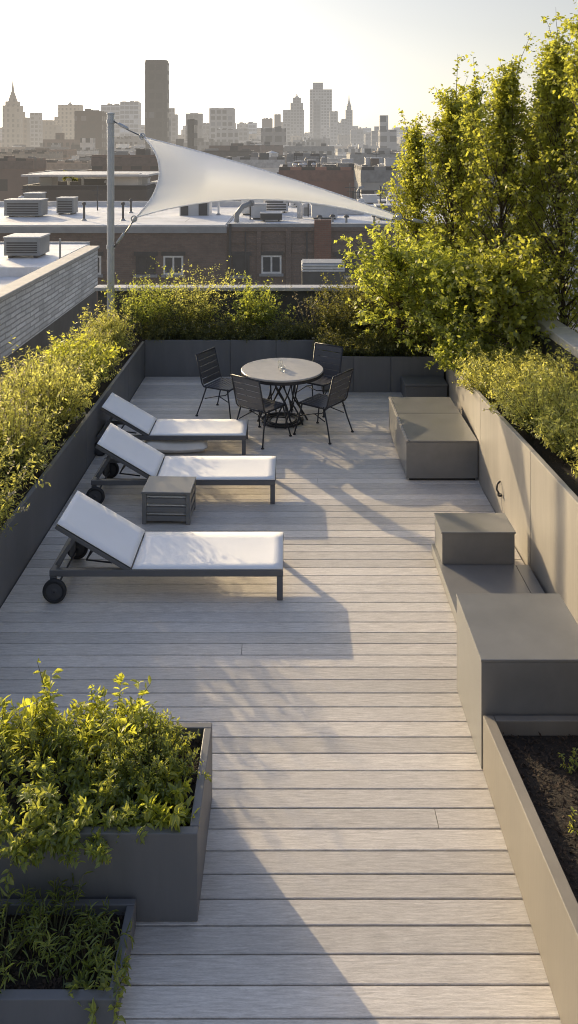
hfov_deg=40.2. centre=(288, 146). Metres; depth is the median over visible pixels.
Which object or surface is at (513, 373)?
shrub
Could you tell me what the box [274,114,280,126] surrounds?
skyscraper
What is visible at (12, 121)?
skyscraper
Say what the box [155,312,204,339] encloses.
plant
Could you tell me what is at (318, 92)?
skyscraper
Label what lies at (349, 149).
city building
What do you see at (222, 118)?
building
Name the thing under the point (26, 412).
shrub
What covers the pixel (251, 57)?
sky
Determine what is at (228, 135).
office block
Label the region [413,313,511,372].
shrub
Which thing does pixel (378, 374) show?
planter
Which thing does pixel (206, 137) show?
city building
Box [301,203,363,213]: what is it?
roof upstand
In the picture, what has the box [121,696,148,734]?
leafy sprig
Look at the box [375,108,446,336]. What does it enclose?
columnar tree
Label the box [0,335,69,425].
shrub
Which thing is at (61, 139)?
brown building
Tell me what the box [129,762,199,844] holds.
leafy plant
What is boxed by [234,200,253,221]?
roof duct
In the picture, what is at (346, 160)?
roof unit
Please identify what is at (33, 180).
grey building
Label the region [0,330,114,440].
shrub
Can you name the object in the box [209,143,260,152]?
brick apartment house
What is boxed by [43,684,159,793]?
shrub
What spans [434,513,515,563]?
step box
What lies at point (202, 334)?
plant
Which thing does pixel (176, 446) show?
cushion
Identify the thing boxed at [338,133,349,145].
tower block
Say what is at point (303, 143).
city building
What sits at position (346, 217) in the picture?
roof vent
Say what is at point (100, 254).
window
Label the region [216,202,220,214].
roof post
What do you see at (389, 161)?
roof unit
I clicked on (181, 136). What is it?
city building
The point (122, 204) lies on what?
roof post
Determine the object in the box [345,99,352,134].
skyscraper
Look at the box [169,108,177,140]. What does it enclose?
skyscraper
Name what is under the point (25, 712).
leafy sprig
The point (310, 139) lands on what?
city building
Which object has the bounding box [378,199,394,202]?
roof unit
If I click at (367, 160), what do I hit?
roof unit
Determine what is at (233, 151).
city building
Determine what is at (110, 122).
sail pole
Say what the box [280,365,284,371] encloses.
drinking glass
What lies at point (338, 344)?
plant
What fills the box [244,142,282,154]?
city building
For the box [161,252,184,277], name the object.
window
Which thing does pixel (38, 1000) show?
planter
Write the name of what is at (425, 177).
city building
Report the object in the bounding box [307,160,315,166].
roof unit
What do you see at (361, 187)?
roof unit
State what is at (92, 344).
shrub
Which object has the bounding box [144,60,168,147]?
skyscraper
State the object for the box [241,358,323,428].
round table
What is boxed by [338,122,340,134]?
tower block
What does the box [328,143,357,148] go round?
city building
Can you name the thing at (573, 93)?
columnar tree
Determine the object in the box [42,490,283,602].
sun lounger
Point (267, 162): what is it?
city building
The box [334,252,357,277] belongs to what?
window
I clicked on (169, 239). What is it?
brick building
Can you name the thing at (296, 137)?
tower block
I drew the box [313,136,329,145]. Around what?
city building
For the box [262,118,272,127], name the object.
skyscraper
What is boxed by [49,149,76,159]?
city building
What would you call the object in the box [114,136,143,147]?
city building
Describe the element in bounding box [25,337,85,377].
shrub
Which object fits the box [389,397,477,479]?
bench
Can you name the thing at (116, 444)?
sun lounger
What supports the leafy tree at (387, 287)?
on the planter at (378, 374)
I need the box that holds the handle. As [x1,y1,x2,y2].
[496,480,502,511]
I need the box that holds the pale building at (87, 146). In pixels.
[77,138,98,156]
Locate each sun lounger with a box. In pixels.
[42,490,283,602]
[86,423,275,503]
[95,392,247,455]
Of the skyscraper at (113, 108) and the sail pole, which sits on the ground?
the skyscraper at (113, 108)
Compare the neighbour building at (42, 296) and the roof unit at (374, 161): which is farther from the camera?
the roof unit at (374, 161)
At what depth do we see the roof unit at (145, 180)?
65.12 m
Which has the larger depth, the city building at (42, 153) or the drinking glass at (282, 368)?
the city building at (42, 153)
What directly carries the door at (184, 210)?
in the roof bulkhead
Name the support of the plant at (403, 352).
on the planter at (378, 374)
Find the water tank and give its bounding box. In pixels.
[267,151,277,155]
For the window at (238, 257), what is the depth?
39.95 m
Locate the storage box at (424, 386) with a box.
[401,376,447,396]
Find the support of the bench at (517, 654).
on the deck
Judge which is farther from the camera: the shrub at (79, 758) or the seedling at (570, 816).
the shrub at (79, 758)
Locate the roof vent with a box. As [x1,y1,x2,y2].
[344,215,348,222]
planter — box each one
[0,327,151,607]
[0,723,211,920]
[0,899,135,1023]
[124,323,318,376]
[320,331,484,391]
[483,716,577,1023]
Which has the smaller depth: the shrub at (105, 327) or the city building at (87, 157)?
the shrub at (105, 327)
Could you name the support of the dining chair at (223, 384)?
on the deck
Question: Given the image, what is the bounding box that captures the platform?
[432,544,544,624]
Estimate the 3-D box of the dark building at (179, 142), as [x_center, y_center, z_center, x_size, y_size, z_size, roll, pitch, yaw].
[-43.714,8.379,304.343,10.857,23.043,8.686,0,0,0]
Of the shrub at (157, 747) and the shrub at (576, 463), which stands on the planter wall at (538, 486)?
the shrub at (576, 463)
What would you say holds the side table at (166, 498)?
on the deck
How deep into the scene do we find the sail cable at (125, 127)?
14.13 m
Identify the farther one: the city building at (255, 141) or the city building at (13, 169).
the city building at (255, 141)
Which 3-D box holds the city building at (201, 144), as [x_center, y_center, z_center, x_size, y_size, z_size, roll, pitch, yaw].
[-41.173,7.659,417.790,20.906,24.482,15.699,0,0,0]
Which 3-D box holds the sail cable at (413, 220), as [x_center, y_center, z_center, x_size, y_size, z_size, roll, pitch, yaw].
[1.990,1.174,12.797,0.563,0.154,0.070,0,0,-20]
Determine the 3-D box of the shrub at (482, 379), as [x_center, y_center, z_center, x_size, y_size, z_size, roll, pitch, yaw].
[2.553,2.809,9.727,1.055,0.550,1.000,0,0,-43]
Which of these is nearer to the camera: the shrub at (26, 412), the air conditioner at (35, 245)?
the shrub at (26, 412)
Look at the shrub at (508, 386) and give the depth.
8.92 m
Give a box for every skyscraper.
[2,81,22,146]
[23,112,29,146]
[29,112,42,146]
[43,120,59,138]
[58,101,82,138]
[75,108,106,153]
[101,103,119,136]
[120,101,140,138]
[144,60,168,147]
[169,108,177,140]
[169,120,170,142]
[186,113,202,140]
[203,123,208,133]
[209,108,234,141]
[239,128,248,140]
[248,122,256,133]
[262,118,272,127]
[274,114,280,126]
[283,94,303,136]
[310,83,331,138]
[313,101,320,138]
[329,111,337,141]
[341,119,347,134]
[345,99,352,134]
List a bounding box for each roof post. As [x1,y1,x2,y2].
[81,202,85,220]
[120,202,124,220]
[129,199,132,212]
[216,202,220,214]
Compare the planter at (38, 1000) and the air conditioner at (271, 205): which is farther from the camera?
the air conditioner at (271, 205)
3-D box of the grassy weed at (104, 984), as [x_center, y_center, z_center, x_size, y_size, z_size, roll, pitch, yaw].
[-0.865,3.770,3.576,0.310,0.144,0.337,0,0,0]
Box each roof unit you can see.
[23,192,46,197]
[65,178,71,184]
[116,151,127,154]
[142,177,150,184]
[241,200,263,214]
[251,203,266,219]
[302,203,310,215]
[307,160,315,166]
[311,204,337,218]
[341,159,351,162]
[357,186,363,198]
[360,194,379,203]
[364,157,382,165]
[370,158,378,165]
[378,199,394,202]
[384,158,402,165]
[386,192,394,202]
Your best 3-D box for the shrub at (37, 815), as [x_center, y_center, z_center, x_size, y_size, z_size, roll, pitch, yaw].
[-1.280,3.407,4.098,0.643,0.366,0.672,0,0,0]
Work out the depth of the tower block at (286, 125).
887.99 m
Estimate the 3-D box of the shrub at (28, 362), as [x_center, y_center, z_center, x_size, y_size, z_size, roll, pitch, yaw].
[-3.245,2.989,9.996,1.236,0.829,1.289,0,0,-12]
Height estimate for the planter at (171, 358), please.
0.673 m
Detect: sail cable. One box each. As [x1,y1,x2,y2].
[114,121,143,137]
[114,217,135,246]
[396,215,426,223]
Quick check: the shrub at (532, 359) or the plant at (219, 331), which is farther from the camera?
the plant at (219, 331)
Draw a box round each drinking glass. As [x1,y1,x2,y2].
[278,359,282,367]
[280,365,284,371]
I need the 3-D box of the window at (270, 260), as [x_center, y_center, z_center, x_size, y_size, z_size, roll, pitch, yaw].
[-0.890,5.905,39.919,1.220,1.250,0.157,0,0,0]
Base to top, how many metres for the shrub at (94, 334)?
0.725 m
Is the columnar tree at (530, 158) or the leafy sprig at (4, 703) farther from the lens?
the columnar tree at (530, 158)
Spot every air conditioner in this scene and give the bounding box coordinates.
[3,233,49,257]
[4,198,47,216]
[56,197,77,214]
[260,211,281,220]
[264,200,287,212]
[374,203,406,219]
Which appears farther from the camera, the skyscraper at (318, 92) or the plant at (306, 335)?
the skyscraper at (318, 92)
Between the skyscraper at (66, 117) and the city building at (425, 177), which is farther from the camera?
the skyscraper at (66, 117)
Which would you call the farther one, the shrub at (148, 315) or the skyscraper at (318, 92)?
the skyscraper at (318, 92)
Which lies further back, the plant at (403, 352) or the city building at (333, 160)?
the city building at (333, 160)
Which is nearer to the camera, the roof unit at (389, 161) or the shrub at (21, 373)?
the shrub at (21, 373)
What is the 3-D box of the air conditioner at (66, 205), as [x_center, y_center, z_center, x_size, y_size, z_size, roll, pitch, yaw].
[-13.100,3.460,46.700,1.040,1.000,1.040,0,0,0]
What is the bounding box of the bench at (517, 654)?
[456,594,577,768]
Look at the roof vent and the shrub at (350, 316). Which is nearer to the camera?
the shrub at (350, 316)
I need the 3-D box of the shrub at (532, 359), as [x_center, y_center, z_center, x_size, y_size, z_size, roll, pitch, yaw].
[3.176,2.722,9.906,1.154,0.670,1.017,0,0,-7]
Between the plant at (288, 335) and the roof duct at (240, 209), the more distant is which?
the roof duct at (240, 209)
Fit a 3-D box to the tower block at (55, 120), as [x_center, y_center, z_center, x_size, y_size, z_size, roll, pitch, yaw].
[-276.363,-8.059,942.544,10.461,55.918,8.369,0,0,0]
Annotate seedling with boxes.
[559,748,577,773]
[567,806,577,834]
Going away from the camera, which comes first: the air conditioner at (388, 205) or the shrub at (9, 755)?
the shrub at (9, 755)
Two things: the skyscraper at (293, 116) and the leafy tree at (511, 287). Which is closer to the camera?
the leafy tree at (511, 287)
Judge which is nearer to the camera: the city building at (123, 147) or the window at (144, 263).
the window at (144, 263)
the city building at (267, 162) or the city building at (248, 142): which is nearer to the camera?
the city building at (267, 162)
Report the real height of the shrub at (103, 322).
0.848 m
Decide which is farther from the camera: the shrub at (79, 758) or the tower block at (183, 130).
the tower block at (183, 130)
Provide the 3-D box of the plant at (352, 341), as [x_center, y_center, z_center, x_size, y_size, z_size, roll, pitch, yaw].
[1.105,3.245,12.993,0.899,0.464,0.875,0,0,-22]
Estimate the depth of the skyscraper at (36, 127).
785.00 m
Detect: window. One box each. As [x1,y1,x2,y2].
[98,252,102,277]
[133,252,157,277]
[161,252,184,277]
[230,252,250,277]
[259,251,282,276]
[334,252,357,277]
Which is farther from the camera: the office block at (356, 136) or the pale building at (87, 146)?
the office block at (356, 136)
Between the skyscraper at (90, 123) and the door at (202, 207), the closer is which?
the door at (202, 207)
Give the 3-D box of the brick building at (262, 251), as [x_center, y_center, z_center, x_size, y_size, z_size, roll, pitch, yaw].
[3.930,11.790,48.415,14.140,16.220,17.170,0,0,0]
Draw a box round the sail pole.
[106,112,114,317]
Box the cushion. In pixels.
[145,440,207,452]
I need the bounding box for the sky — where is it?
[0,0,577,142]
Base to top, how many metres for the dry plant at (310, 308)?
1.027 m
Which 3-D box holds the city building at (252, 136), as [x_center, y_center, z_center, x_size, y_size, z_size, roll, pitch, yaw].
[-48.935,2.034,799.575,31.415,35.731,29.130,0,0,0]
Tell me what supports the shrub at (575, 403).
on the planter wall at (538, 486)
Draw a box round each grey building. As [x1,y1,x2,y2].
[28,169,91,184]
[354,164,399,201]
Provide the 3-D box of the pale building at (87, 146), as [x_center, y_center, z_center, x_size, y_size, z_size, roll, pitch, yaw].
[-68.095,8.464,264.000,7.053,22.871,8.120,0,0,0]
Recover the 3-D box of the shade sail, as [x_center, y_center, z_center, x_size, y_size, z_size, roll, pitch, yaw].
[-0.537,0.543,13.245,4.828,1.584,0.386,0,0,17]
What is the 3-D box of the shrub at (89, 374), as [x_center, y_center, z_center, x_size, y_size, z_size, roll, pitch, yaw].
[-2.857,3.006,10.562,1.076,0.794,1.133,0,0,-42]
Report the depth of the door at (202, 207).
45.47 m
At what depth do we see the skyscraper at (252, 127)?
860.00 m
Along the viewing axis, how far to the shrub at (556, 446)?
7.33 m
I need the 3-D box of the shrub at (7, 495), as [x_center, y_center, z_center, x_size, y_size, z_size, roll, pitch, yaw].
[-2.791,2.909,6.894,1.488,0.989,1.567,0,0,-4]
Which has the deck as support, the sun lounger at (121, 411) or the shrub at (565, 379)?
the sun lounger at (121, 411)
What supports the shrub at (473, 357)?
on the planter wall at (538, 486)
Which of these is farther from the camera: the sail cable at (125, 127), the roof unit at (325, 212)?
the roof unit at (325, 212)
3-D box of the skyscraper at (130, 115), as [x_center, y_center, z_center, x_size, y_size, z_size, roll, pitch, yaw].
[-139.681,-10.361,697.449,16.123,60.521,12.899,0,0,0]
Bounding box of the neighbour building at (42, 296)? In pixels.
[0,242,99,403]
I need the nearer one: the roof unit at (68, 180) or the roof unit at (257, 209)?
the roof unit at (257, 209)
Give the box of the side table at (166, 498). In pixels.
[141,476,195,524]
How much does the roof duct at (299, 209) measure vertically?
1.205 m
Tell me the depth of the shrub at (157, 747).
4.35 m
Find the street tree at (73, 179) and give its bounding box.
[62,170,77,180]
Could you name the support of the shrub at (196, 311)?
on the planter at (171, 358)
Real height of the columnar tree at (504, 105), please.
5.124 m
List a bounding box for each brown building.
[43,133,79,148]
[91,149,158,180]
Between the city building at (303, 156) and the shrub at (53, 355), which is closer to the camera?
the shrub at (53, 355)
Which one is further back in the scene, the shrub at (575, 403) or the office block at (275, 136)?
the office block at (275, 136)
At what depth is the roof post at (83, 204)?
42.55 m
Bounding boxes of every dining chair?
[195,347,251,418]
[231,374,291,449]
[292,342,342,417]
[293,368,353,444]
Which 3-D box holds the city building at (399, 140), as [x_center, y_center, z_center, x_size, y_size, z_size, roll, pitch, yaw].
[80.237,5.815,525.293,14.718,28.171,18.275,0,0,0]
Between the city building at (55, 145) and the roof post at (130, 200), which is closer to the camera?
the roof post at (130, 200)
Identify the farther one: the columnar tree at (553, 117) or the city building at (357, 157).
the city building at (357, 157)
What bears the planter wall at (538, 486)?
on the deck underlay
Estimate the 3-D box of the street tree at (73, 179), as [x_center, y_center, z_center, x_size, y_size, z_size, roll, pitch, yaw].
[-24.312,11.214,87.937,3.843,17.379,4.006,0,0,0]
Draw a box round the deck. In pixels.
[0,377,560,1023]
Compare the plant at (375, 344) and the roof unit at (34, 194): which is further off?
the roof unit at (34, 194)
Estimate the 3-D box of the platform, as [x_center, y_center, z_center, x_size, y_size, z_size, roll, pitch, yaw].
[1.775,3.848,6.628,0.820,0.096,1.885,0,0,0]
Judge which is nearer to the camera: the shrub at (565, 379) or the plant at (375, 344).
the shrub at (565, 379)
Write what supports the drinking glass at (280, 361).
on the round table at (293, 374)
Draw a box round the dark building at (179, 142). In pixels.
[176,139,183,146]
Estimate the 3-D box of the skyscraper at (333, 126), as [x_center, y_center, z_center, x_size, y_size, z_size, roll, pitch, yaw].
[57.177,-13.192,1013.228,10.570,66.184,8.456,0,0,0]
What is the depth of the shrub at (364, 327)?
14.08 m
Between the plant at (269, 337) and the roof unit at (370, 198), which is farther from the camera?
the roof unit at (370, 198)
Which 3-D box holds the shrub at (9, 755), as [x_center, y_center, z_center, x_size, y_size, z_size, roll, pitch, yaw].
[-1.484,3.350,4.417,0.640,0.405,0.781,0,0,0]
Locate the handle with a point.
(498, 493)
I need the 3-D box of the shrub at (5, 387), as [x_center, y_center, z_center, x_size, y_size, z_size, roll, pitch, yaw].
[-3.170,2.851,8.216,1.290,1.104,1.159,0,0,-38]
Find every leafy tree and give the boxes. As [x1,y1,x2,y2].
[334,220,471,354]
[387,227,506,346]
[444,228,572,358]
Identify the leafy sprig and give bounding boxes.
[0,695,24,748]
[8,658,62,751]
[70,672,151,761]
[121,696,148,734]
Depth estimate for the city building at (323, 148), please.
236.44 m
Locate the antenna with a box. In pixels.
[92,186,102,210]
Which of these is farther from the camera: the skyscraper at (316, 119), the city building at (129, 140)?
the skyscraper at (316, 119)
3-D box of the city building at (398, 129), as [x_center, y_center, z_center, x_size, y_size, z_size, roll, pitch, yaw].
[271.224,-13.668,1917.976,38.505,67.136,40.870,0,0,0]
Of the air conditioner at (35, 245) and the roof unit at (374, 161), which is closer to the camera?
the air conditioner at (35, 245)
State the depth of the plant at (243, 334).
13.60 m
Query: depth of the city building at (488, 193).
125.17 m
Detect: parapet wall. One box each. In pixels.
[94,285,475,355]
[481,300,577,376]
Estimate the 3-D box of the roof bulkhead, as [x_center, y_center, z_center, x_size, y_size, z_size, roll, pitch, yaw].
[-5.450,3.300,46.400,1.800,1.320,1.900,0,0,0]
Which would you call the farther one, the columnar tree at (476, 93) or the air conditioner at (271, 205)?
the air conditioner at (271, 205)
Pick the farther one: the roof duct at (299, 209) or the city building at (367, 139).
the city building at (367, 139)
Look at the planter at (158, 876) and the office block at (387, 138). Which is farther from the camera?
the office block at (387, 138)
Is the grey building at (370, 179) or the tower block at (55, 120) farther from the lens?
the tower block at (55, 120)
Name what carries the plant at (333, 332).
on the planter at (378, 374)
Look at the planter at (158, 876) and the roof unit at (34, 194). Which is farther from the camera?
the roof unit at (34, 194)
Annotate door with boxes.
[181,206,187,214]
[199,203,206,214]
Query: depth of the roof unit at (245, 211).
45.98 m
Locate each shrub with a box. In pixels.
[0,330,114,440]
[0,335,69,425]
[0,345,79,409]
[0,359,41,411]
[0,374,46,446]
[0,385,77,485]
[0,390,45,482]
[0,390,61,440]
[0,432,50,536]
[0,689,88,798]
[0,748,104,892]
[24,321,126,377]
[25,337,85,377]
[30,344,120,398]
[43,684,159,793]
[54,769,147,868]
[56,316,117,354]
[72,297,136,342]
[80,335,130,376]
[81,314,131,339]
[81,701,210,803]
[87,315,138,356]
[101,256,186,336]
[138,256,238,331]
[202,270,295,330]
[302,271,373,339]
[330,271,392,339]
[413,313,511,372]
[452,342,524,384]
[452,350,522,400]
[480,363,566,415]
[482,334,558,370]
[482,366,577,438]
[495,353,568,391]
[497,337,577,381]
[514,345,577,410]
[521,400,577,474]
[533,387,577,442]
[563,434,577,477]
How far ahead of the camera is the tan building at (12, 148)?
330.00 m
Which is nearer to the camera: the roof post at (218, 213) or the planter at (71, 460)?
the planter at (71, 460)
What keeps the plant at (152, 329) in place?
on the planter at (171, 358)
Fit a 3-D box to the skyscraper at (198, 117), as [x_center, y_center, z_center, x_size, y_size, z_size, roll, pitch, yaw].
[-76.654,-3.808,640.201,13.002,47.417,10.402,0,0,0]
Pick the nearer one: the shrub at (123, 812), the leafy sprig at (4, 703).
the shrub at (123, 812)
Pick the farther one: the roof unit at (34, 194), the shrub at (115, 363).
the roof unit at (34, 194)
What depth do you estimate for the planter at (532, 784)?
4.16 m
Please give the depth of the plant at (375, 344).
12.72 m
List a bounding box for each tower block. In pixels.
[54,117,57,124]
[181,126,185,133]
[187,119,197,149]
[237,122,247,128]
[283,122,289,141]
[290,134,300,141]
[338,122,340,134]
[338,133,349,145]
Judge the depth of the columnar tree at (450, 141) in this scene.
13.47 m
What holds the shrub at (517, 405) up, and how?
on the planter wall at (538, 486)
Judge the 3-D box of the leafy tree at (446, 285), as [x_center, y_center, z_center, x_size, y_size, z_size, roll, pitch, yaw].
[2.592,2.341,12.358,2.036,2.128,2.164,0,0,0]
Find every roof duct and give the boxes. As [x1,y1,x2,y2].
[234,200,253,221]
[283,201,302,217]
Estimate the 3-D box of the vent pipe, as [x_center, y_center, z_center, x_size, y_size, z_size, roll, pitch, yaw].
[-6.720,3.065,23.200,0.055,0.750,0.055,0,0,-23]
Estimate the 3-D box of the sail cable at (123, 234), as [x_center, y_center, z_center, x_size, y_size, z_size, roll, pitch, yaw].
[-2.935,1.526,14.126,0.468,0.562,0.070,0,0,20]
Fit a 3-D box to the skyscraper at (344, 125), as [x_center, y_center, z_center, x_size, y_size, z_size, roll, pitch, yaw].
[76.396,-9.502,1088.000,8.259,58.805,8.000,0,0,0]
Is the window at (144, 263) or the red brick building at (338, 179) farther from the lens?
the red brick building at (338, 179)
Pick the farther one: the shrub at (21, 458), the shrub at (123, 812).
the shrub at (21, 458)
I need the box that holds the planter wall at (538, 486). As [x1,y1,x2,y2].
[446,364,577,623]
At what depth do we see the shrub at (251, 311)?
14.11 m
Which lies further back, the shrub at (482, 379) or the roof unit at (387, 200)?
the roof unit at (387, 200)
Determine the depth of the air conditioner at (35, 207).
44.50 m
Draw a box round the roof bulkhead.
[180,202,211,215]
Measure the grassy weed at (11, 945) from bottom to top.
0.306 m
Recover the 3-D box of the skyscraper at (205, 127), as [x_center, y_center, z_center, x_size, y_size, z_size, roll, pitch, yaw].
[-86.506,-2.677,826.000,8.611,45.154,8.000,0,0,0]
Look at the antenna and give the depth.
49.26 m
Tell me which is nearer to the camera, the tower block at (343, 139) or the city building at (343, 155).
the city building at (343, 155)
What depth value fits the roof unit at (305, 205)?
45.62 m
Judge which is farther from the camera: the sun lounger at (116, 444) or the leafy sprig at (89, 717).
the sun lounger at (116, 444)
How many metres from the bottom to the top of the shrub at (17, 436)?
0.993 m
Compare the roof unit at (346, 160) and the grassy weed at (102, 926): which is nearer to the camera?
the grassy weed at (102, 926)
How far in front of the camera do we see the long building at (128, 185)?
62.00 m
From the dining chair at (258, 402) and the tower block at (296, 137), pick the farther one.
the tower block at (296, 137)
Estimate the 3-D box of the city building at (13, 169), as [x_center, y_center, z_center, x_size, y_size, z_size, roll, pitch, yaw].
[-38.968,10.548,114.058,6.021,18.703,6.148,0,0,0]
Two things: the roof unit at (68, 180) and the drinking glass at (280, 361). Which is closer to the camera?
the drinking glass at (280, 361)
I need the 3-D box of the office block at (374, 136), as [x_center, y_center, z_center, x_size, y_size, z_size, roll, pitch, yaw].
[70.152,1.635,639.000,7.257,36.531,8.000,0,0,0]
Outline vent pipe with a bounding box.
[59,239,60,258]
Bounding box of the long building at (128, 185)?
[21,171,158,200]
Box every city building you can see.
[0,148,62,159]
[0,155,45,200]
[25,143,68,149]
[46,160,90,169]
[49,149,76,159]
[71,145,102,154]
[79,155,91,159]
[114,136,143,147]
[114,144,152,150]
[178,134,185,140]
[197,138,231,150]
[201,146,254,157]
[203,133,208,141]
[224,152,284,173]
[239,139,260,144]
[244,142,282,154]
[246,141,288,154]
[249,134,256,140]
[284,143,333,157]
[286,140,315,145]
[286,153,326,163]
[300,137,324,145]
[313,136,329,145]
[327,158,345,162]
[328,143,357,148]
[334,153,346,157]
[335,144,374,154]
[346,148,400,163]
[364,133,370,145]
[368,142,402,150]
[392,127,407,131]
[397,137,407,146]
[399,155,442,201]
[443,155,496,220]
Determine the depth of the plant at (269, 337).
13.69 m
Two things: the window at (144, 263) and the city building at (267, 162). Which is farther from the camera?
the city building at (267, 162)
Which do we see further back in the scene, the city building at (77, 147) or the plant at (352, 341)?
the city building at (77, 147)
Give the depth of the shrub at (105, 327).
13.37 m
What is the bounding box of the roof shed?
[301,259,344,284]
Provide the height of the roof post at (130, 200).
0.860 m
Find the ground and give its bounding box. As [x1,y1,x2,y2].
[505,148,577,330]
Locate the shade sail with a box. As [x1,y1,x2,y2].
[131,133,401,221]
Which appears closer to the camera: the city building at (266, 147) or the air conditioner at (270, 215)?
the air conditioner at (270, 215)
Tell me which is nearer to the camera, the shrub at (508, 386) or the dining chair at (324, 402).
the shrub at (508, 386)
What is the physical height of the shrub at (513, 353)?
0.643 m
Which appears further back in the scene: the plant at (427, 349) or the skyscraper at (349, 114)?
the skyscraper at (349, 114)
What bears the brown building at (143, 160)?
on the ground
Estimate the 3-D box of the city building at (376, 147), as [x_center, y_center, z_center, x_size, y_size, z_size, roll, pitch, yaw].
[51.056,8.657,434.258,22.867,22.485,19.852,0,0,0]
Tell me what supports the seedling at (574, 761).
on the planter at (532, 784)
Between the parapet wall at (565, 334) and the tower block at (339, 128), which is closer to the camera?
the parapet wall at (565, 334)
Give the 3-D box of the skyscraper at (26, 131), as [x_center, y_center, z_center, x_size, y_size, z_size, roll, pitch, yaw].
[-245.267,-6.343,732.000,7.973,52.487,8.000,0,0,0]
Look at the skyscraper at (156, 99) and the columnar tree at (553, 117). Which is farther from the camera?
the skyscraper at (156, 99)
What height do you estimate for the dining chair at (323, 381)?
0.884 m
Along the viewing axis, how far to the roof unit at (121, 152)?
108.38 m
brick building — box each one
[0,201,240,320]
[227,203,506,284]
[279,163,353,198]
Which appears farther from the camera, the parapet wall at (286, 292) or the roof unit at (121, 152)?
the roof unit at (121, 152)
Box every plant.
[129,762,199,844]
[135,312,180,343]
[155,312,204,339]
[179,320,218,340]
[196,312,247,339]
[216,318,265,342]
[245,318,290,339]
[265,314,306,342]
[282,280,329,327]
[283,317,321,339]
[309,318,360,345]
[312,330,357,355]
[331,330,382,355]
[353,325,403,356]
[376,327,430,356]
[401,330,437,357]
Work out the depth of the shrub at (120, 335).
12.79 m
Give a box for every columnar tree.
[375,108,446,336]
[397,51,513,257]
[400,54,518,337]
[436,32,554,343]
[461,32,577,296]
[492,12,577,331]
[529,0,577,294]
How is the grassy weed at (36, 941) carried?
on the planter at (38, 1000)
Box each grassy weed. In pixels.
[0,884,50,993]
[8,871,112,983]
[49,896,134,1006]
[64,940,131,1023]
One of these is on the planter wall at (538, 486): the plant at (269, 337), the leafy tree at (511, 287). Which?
the leafy tree at (511, 287)
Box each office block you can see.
[217,128,238,142]
[261,126,285,144]
[350,129,362,143]
[371,126,378,145]
[378,115,396,149]
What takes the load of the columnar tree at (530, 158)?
on the planting bed
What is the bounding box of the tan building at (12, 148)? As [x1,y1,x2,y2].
[0,145,25,151]
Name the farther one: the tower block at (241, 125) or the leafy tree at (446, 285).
the tower block at (241, 125)
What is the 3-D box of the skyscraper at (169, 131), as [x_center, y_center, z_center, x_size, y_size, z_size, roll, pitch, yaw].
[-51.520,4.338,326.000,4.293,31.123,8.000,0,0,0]
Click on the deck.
(358, 867)
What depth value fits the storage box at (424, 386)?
12.12 m
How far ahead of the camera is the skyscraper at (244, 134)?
710.00 m
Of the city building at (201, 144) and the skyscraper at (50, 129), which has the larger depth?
the skyscraper at (50, 129)

